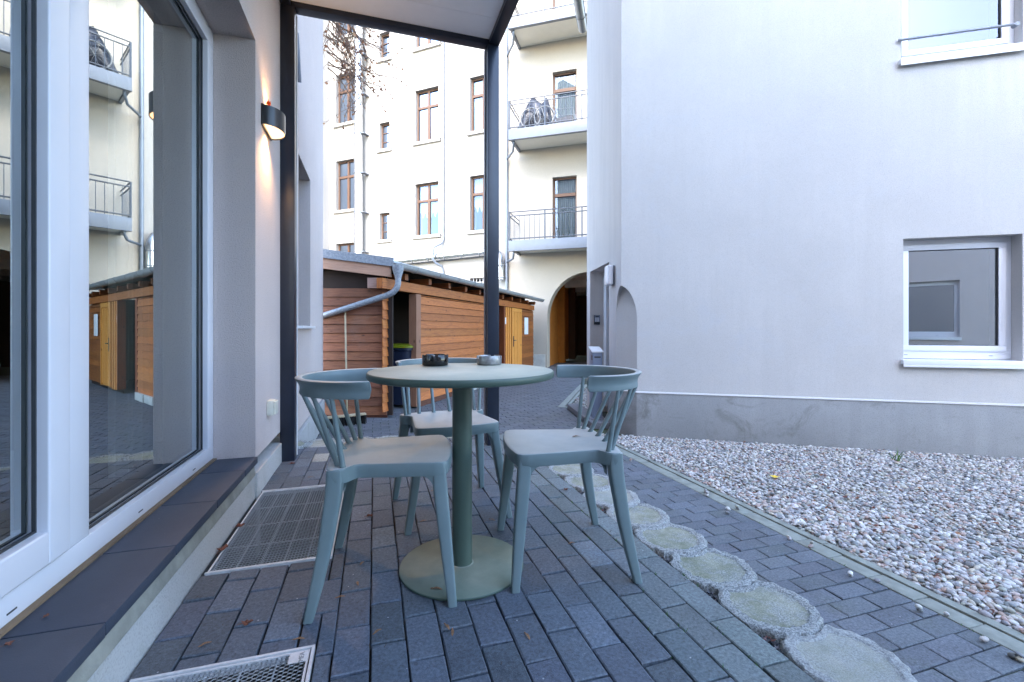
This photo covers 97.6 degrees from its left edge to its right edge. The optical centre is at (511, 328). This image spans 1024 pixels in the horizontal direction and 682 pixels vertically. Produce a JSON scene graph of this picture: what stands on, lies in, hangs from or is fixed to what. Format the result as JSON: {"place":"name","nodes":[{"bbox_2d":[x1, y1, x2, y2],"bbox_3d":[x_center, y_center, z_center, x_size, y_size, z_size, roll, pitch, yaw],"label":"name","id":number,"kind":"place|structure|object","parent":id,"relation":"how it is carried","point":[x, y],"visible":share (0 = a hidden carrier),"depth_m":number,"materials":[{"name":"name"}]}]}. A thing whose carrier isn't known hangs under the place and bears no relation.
{"place":"outdoors","nodes":[
{"label":"outdoors","id":0,"kind":"place"},
{"bbox_2d":[128,434,815,681],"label":"terrace paving","id":1,"kind":"structure","parent":0,"point":[607,636],"depth_m":1.42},
{"bbox_2d":[237,619,253,625],"bbox_3d":[-0.810,0.892,1.360,0.047,0.010,0.025,0,0,-17],"label":"dry leaf","id":2,"kind":"object","parent":1,"relation":"on","point":[246,622],"visible":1,"depth_m":1.36,"materials":[{"name":"brown plant"}]},
{"bbox_2d":[294,368,456,623],"bbox_3d":[-0.494,0.531,1.645,0.550,0.735,0.507,0,0,-11],"label":"chair","id":3,"kind":"object","parent":1,"relation":"on","point":[354,458],"visible":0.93,"depth_m":1.48,"materials":[{"name":"plastic"}]},
{"bbox_2d":[279,0,518,461],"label":"canopy","id":4,"kind":"object","parent":1,"relation":"on","point":[481,24],"visible":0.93,"depth_m":3.14,"materials":[{"name":"black metal"}]},
{"bbox_2d":[197,444,685,663],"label":"litter","id":5,"kind":"object","parent":1,"relation":"on","point":[479,533],"visible":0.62,"depth_m":1.63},
{"bbox_2d":[392,358,512,535],"bbox_3d":[-0.332,0.531,2.296,0.507,0.735,0.550,0,0,-22],"label":"chair","id":6,"kind":"object","parent":1,"relation":"on","point":[432,422],"visible":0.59,"depth_m":2.23,"materials":[{"name":"plastic"}]},
{"bbox_2d":[366,363,553,601],"bbox_3d":[-0.190,0.527,1.710,0.698,0.743,0.698,0,0,-17],"label":"round table","id":7,"kind":"object","parent":1,"relation":"on","point":[482,566],"visible":0.9,"depth_m":1.67,"materials":[{"name":"grey metal"}]},
{"bbox_2d":[422,354,447,365],"bbox_3d":[-0.328,0.132,1.913,0.111,0.046,0.111,0,0,-17],"label":"ashtray","id":8,"kind":"object","parent":7,"relation":"on","point":[434,359],"visible":1,"depth_m":1.87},
{"bbox_2d":[477,355,501,364],"bbox_3d":[-0.100,0.136,1.962,0.109,0.039,0.109,0,0,-17],"label":"ashtray","id":9,"kind":"object","parent":7,"relation":"on","point":[489,360],"visible":1,"depth_m":1.92,"materials":[{"name":"metal"}]},
{"bbox_2d":[497,365,642,593],"bbox_3d":[0.238,0.531,1.806,0.550,0.735,0.506,0,0,-8],"label":"chair","id":10,"kind":"object","parent":1,"relation":"on","point":[527,453],"visible":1,"depth_m":1.64,"materials":[{"name":"plastic"}]},
{"bbox_2d":[566,355,586,361],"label":"ground","id":11,"kind":"structure","parent":0,"point":[581,358],"depth_m":18.95,"materials":[{"name":"grey"}]},
{"bbox_2d":[558,384,1023,654],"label":"kerb edging","id":12,"kind":"object","parent":11,"relation":"on","point":[1009,638],"visible":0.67,"depth_m":2.32,"materials":[{"name":"concrete"}]},
{"bbox_2d":[573,0,1023,457],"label":"grey house","id":13,"kind":"structure","parent":11,"relation":"on","point":[805,222],"depth_m":4.73,"materials":[{"name":"white paint"}]},
{"bbox_2d":[594,315,599,324],"bbox_3d":[1.259,-0.135,6.639,0.090,0.140,0.027,0,0,-4],"label":"keypad","id":14,"kind":"object","parent":13,"relation":"attached to","point":[596,319],"visible":1,"depth_m":6.63,"materials":[{"name":"black plastic"}]},
{"bbox_2d":[603,272,608,411],"bbox_3d":[1.442,0.192,6.171,0.100,2.077,0.992,0,0,-4],"label":"downspout","id":15,"kind":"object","parent":13,"relation":"in","point":[605,288],"depth_m":6.54,"materials":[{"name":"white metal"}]},
{"bbox_2d":[605,265,614,285],"bbox_3d":[1.194,-0.655,5.486,0.084,0.240,0.170,0,0,-4],"label":"bulkhead lamp","id":16,"kind":"object","parent":13,"relation":"attached to","point":[609,275],"visible":1,"depth_m":5.41,"materials":[{"name":"grey paint"}]},
{"bbox_2d":[899,0,1023,64],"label":"window","id":17,"kind":"structure","parent":13,"relation":"in","point":[1004,42],"depth_m":4.36,"materials":[{"name":"white plastic"}]},
{"bbox_2d":[901,236,1023,368],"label":"window","id":18,"kind":"structure","parent":13,"relation":"in","point":[998,355],"depth_m":4.40,"materials":[{"name":"white plastic"}]},
{"bbox_2d":[254,361,1023,677],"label":"courtyard bedding","id":19,"kind":"object","parent":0,"point":[604,414],"visible":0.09,"depth_m":2.47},
{"bbox_2d":[0,0,324,681],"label":"rendered building","id":20,"kind":"structure","parent":19,"relation":"on","point":[140,453],"depth_m":1.56,"materials":[{"name":"paint"}]},
{"bbox_2d":[0,0,212,628],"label":"terrace window","id":21,"kind":"structure","parent":20,"relation":"in","point":[106,106],"depth_m":1.42,"materials":[{"name":"white plastic"}]},
{"bbox_2d":[267,399,277,415],"bbox_3d":[-1.438,0.470,2.691,0.050,0.090,0.080,0,0,-17],"label":"wall socket","id":22,"kind":"object","parent":20,"relation":"attached to","point":[272,407],"depth_m":2.66,"materials":[{"name":"plastic"}]},
{"bbox_2d":[261,103,285,140],"bbox_3d":[-1.395,-1.210,2.642,0.104,0.118,0.236,0,0,-17],"label":"wall sconce","id":23,"kind":"object","parent":20,"relation":"attached to","point":[273,121],"depth_m":2.57,"materials":[{"name":"black metal"}]},
{"bbox_2d":[129,644,314,681],"bbox_3d":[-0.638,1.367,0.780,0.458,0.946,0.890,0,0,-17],"label":"grate","id":24,"kind":"object","parent":19,"relation":"on","point":[258,664],"visible":1,"depth_m":1.19,"materials":[{"name":"silver metal"}]},
{"bbox_2d":[201,485,343,575],"bbox_3d":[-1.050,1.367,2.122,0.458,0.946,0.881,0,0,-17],"label":"grate","id":25,"kind":"object","parent":19,"relation":"on","point":[239,552],"visible":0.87,"depth_m":2.01,"materials":[{"name":"grey metal"}]},
{"bbox_2d":[216,544,227,554],"bbox_3d":[-1.174,0.888,1.809,0.039,0.013,0.054,0,0,32],"label":"dry leaf","id":26,"kind":"object","parent":25,"relation":"on","point":[223,547],"visible":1,"depth_m":1.82,"materials":[{"name":"brown plant"}]},
{"bbox_2d":[180,455,514,681],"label":"terrace bedding","id":27,"kind":"object","parent":19,"relation":"on","point":[290,671],"visible":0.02,"depth_m":2.07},
{"bbox_2d":[472,433,779,651],"bbox_3d":[0.183,1.080,0.495,1.860,0.300,6.840,0,0,-17],"label":"grit strip","id":28,"kind":"object","parent":27,"relation":"on","point":[771,644],"visible":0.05,"depth_m":1.34,"materials":[{"name":"soil"}]},
{"bbox_2d":[561,478,783,653],"bbox_3d":[0.102,0.935,2.640,3.618,0.033,1.419,0,0,45],"label":"grit","id":29,"kind":"object","parent":28,"relation":"on","point":[714,597],"visible":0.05,"depth_m":1.55,"materials":[{"name":"grey gravel"}]},
{"bbox_2d":[323,0,586,367],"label":"apartment building","id":30,"kind":"structure","parent":19,"relation":"on","point":[410,191],"depth_m":15.33,"materials":[{"name":"paint"}]},
{"bbox_2d":[332,160,353,213],"bbox_3d":[-6.338,-5.485,17.365,1.233,2.030,0.805,0,0,9],"label":"window","id":31,"kind":"structure","parent":30,"relation":"in","point":[346,169],"depth_m":17.35,"materials":[{"name":"brown wood"}]},
{"bbox_2d":[332,74,353,127],"bbox_3d":[-6.338,-8.815,17.365,1.233,2.030,0.805,0,0,9],"label":"window","id":32,"kind":"structure","parent":30,"relation":"in","point":[341,116],"depth_m":17.41,"materials":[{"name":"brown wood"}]},
{"bbox_2d":[334,23,353,41],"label":"window","id":33,"kind":"structure","parent":30,"relation":"in","point":[346,26],"depth_m":17.34,"materials":[{"name":"brown wood"}]},
{"bbox_2d":[339,243,353,252],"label":"window","id":34,"kind":"structure","parent":30,"relation":"in","point":[342,247],"depth_m":17.39,"materials":[{"name":"brown wood"}]},
{"bbox_2d":[323,21,409,140],"bbox_3d":[-2.279,-4.093,6.360,1.589,2.615,1.492,0,0,-6],"label":"creeper","id":35,"kind":"object","parent":30,"relation":"attached to","point":[345,44],"visible":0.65,"depth_m":6.39,"materials":[{"name":"brown plant"}]},
{"bbox_2d":[375,213,391,242],"bbox_3d":[-4.642,-3.730,16.616,0.690,1.100,0.447,0,0,23],"label":"window","id":36,"kind":"structure","parent":30,"relation":"in","point":[385,217],"depth_m":16.66,"materials":[{"name":"brown wood"}]},
{"bbox_2d":[375,123,391,153],"bbox_3d":[-4.642,-7.060,16.616,0.690,1.100,0.447,0,0,23],"label":"window","id":37,"kind":"structure","parent":30,"relation":"in","point":[386,147],"depth_m":16.66,"materials":[{"name":"brown wood"}]},
{"bbox_2d":[375,34,391,63],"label":"window","id":38,"kind":"structure","parent":30,"relation":"in","point":[385,38],"depth_m":16.64,"materials":[{"name":"brown wood"}]},
{"bbox_2d":[411,183,441,238],"bbox_3d":[-2.966,-4.180,15.879,1.190,1.960,0.372,0,0,23],"label":"window","id":39,"kind":"structure","parent":30,"relation":"in","point":[427,194],"depth_m":16.01,"materials":[{"name":"brown wood"}]},
{"bbox_2d":[411,88,441,145],"bbox_3d":[-2.966,-7.510,15.964,1.214,1.960,0.790,0,0,10],"label":"window","id":40,"kind":"structure","parent":30,"relation":"in","point":[427,101],"depth_m":15.93,"materials":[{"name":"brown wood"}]},
{"bbox_2d":[411,37,441,52],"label":"window","id":41,"kind":"structure","parent":30,"relation":"in","point":[422,44],"depth_m":15.90,"materials":[{"name":"brown wood"}]},
{"bbox_2d":[466,176,483,234],"bbox_3d":[-0.958,-4.180,15.044,1.140,1.960,0.372,0,0,23],"label":"window","id":42,"kind":"structure","parent":30,"relation":"in","point":[477,182],"depth_m":15.26,"materials":[{"name":"brown wood"}]},
{"bbox_2d":[466,77,483,135],"bbox_3d":[-0.953,-7.510,15.129,1.165,1.960,0.752,0,0,12],"label":"window","id":43,"kind":"structure","parent":30,"relation":"in","point":[477,84],"depth_m":15.27,"materials":[{"name":"brown wood"}]},
{"bbox_2d":[518,98,554,127],"bbox_3d":[0.760,-6.538,13.596,1.200,1.115,0.561,0,0,16],"label":"covered bicycle","id":44,"kind":"object","parent":30,"relation":"on","point":[548,115],"visible":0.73,"depth_m":13.46,"materials":[{"name":"grey fabric"}]},
{"bbox_2d":[550,103,575,123],"bbox_3d":[1.544,-6.333,13.387,0.762,0.690,0.464,0,0,16],"label":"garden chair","id":45,"kind":"object","parent":30,"relation":"on","point":[566,117],"visible":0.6,"depth_m":13.19,"materials":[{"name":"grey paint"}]},
{"bbox_2d":[553,0,573,8],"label":"balcony door","id":46,"kind":"structure","parent":30,"relation":"in","point":[563,2],"depth_m":14.34,"materials":[{"name":"brown wood"}]},
{"bbox_2d":[553,177,576,237],"bbox_3d":[1.704,-3.810,14.276,0.770,1.980,0.147,0,0,16],"label":"balcony door","id":47,"kind":"structure","parent":30,"relation":"in","point":[564,189],"depth_m":14.32,"materials":[{"name":"brown wood"}]},
{"bbox_2d":[553,71,576,123],"bbox_3d":[1.704,-7.140,14.276,0.770,1.980,0.147,0,0,16],"label":"balcony door","id":48,"kind":"structure","parent":30,"relation":"in","point":[563,82],"depth_m":14.32,"materials":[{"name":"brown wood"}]},
{"bbox_2d":[572,388,586,407],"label":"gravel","id":49,"kind":"structure","parent":19,"relation":"on","point":[584,404],"depth_m":7.70,"materials":[{"name":"grey gravel"}]},
{"bbox_2d":[567,404,609,428],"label":"step slab","id":50,"kind":"structure","parent":19,"relation":"on","point":[573,408],"depth_m":6.05,"materials":[{"name":"concrete"}]},
{"bbox_2d":[588,346,604,419],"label":"letterbox pillar","id":51,"kind":"structure","parent":50,"relation":"on","point":[595,355],"depth_m":5.72,"materials":[{"name":"white metal"}]},
{"bbox_2d":[316,362,1023,681],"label":"path paving","id":52,"kind":"structure","parent":0,"point":[936,642],"depth_m":2.29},
{"bbox_2d":[298,440,309,448],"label":"ring stone","id":53,"kind":"object","parent":52,"relation":"on","point":[302,444],"visible":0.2,"depth_m":3.54,"materials":[{"name":"grey stone"}]},
{"bbox_2d":[304,438,342,447],"bbox_3d":[-1.494,1.068,3.580,0.279,0.332,0.304,0,0,-15],"label":"ring stone","id":54,"kind":"object","parent":52,"relation":"on","point":[317,443],"visible":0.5,"depth_m":3.56,"materials":[{"name":"grey stone"}]},
{"bbox_2d":[327,312,366,427],"bbox_3d":[-2.243,0.498,5.833,0.556,1.465,0.486,0,0,40],"label":"broom","id":55,"kind":"object","parent":52,"relation":"on","point":[353,419],"visible":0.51,"depth_m":5.79,"materials":[{"name":"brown wood"}]},
{"bbox_2d":[393,343,412,404],"bbox_3d":[-1.774,0.731,7.184,0.577,0.998,0.678,0,0,8],"label":"wheelie bin","id":56,"kind":"object","parent":52,"relation":"on","point":[401,351],"visible":0.36,"depth_m":6.89,"materials":[{"name":"plastic"}]},
{"bbox_2d":[323,249,544,417],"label":"wooden shed","id":57,"kind":"structure","parent":52,"relation":"on","point":[384,303],"depth_m":6.75,"materials":[{"name":"brown wood"}]},
{"bbox_2d":[511,308,521,364],"bbox_3d":[0.127,0.310,11.749,0.090,1.700,0.830,0,0,18],"label":"shed door","id":58,"kind":"structure","parent":57,"relation":"in","point":[516,314],"depth_m":11.73,"materials":[{"name":"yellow wood"}]},
{"bbox_2d":[524,317,527,333],"bbox_3d":[0.401,-0.085,12.549,0.006,0.470,0.360,0,0,18],"label":"notice","id":59,"kind":"object","parent":57,"relation":"attached to","point":[525,325],"visible":1,"depth_m":12.46,"materials":[{"name":"paper"}]},
{"bbox_2d":[548,463,593,477],"bbox_3d":[0.385,1.068,2.906,0.304,0.332,0.279,0,0,-25],"label":"ring stone","id":60,"kind":"object","parent":52,"relation":"on","point":[566,470],"visible":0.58,"depth_m":2.89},
{"bbox_2d":[564,473,609,492],"bbox_3d":[0.465,1.068,2.663,0.311,0.332,0.278,0,0,-19],"label":"ring stone","id":61,"kind":"object","parent":52,"relation":"on","point":[600,482],"visible":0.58,"depth_m":2.65,"materials":[{"name":"grey stone"}]},
{"bbox_2d":[582,488,639,510],"bbox_3d":[0.545,1.068,2.426,0.308,0.332,0.282,0,0,-18],"label":"ring stone","id":62,"kind":"object","parent":52,"relation":"on","point":[603,499],"visible":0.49,"depth_m":2.40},
{"bbox_2d":[606,503,669,532],"bbox_3d":[0.619,1.068,2.187,0.304,0.332,0.279,0,0,-18],"label":"ring stone","id":63,"kind":"object","parent":52,"relation":"on","point":[644,515],"visible":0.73,"depth_m":2.18,"materials":[{"name":"grey stone"}]},
{"bbox_2d":[633,522,707,558],"bbox_3d":[0.692,1.068,1.942,0.311,0.332,0.278,0,0,-18],"label":"ring stone","id":64,"kind":"object","parent":52,"relation":"on","point":[668,539],"visible":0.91,"depth_m":1.94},
{"bbox_2d":[669,548,756,594],"bbox_3d":[0.772,1.068,1.705,0.308,0.332,0.282,0,0,-18],"label":"ring stone","id":65,"kind":"object","parent":52,"relation":"on","point":[711,569],"visible":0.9,"depth_m":1.69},
{"bbox_2d":[492,459,981,670],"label":"moss tufts","id":66,"kind":"object","parent":52,"relation":"on","point":[683,575],"visible":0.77,"depth_m":1.79,"materials":[{"name":"green plant"}]},
{"bbox_2d":[717,580,823,642],"bbox_3d":[0.847,1.068,1.466,0.304,0.332,0.279,0,0,-18],"label":"ring stone","id":67,"kind":"object","parent":52,"relation":"on","point":[772,610],"visible":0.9,"depth_m":1.45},
{"bbox_2d":[780,624,917,681],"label":"ring stone","id":68,"kind":"object","parent":52,"relation":"on","point":[827,653],"visible":1,"depth_m":1.24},
{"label":"gravel bed soil","id":69,"kind":"structure","parent":0,"visible":0},
{"bbox_2d":[601,433,1023,662],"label":"gravel","id":70,"kind":"structure","parent":69,"relation":"on","point":[989,481],"depth_m":3.16,"materials":[{"name":"grey gravel"}]},
{"bbox_2d":[621,437,1017,613],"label":"fallen leaves","id":71,"kind":"object","parent":70,"relation":"on","point":[916,527],"visible":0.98,"depth_m":3.03,"materials":[{"name":"brown plant"}]},
{"bbox_2d":[887,451,902,460],"bbox_3d":[3.571,1.168,4.143,0.098,0.128,0.133,0,0,-17],"label":"grass tuft","id":72,"kind":"object","parent":70,"relation":"on","point":[898,459],"visible":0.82,"depth_m":4.15,"materials":[{"name":"green plant"}]}
]}

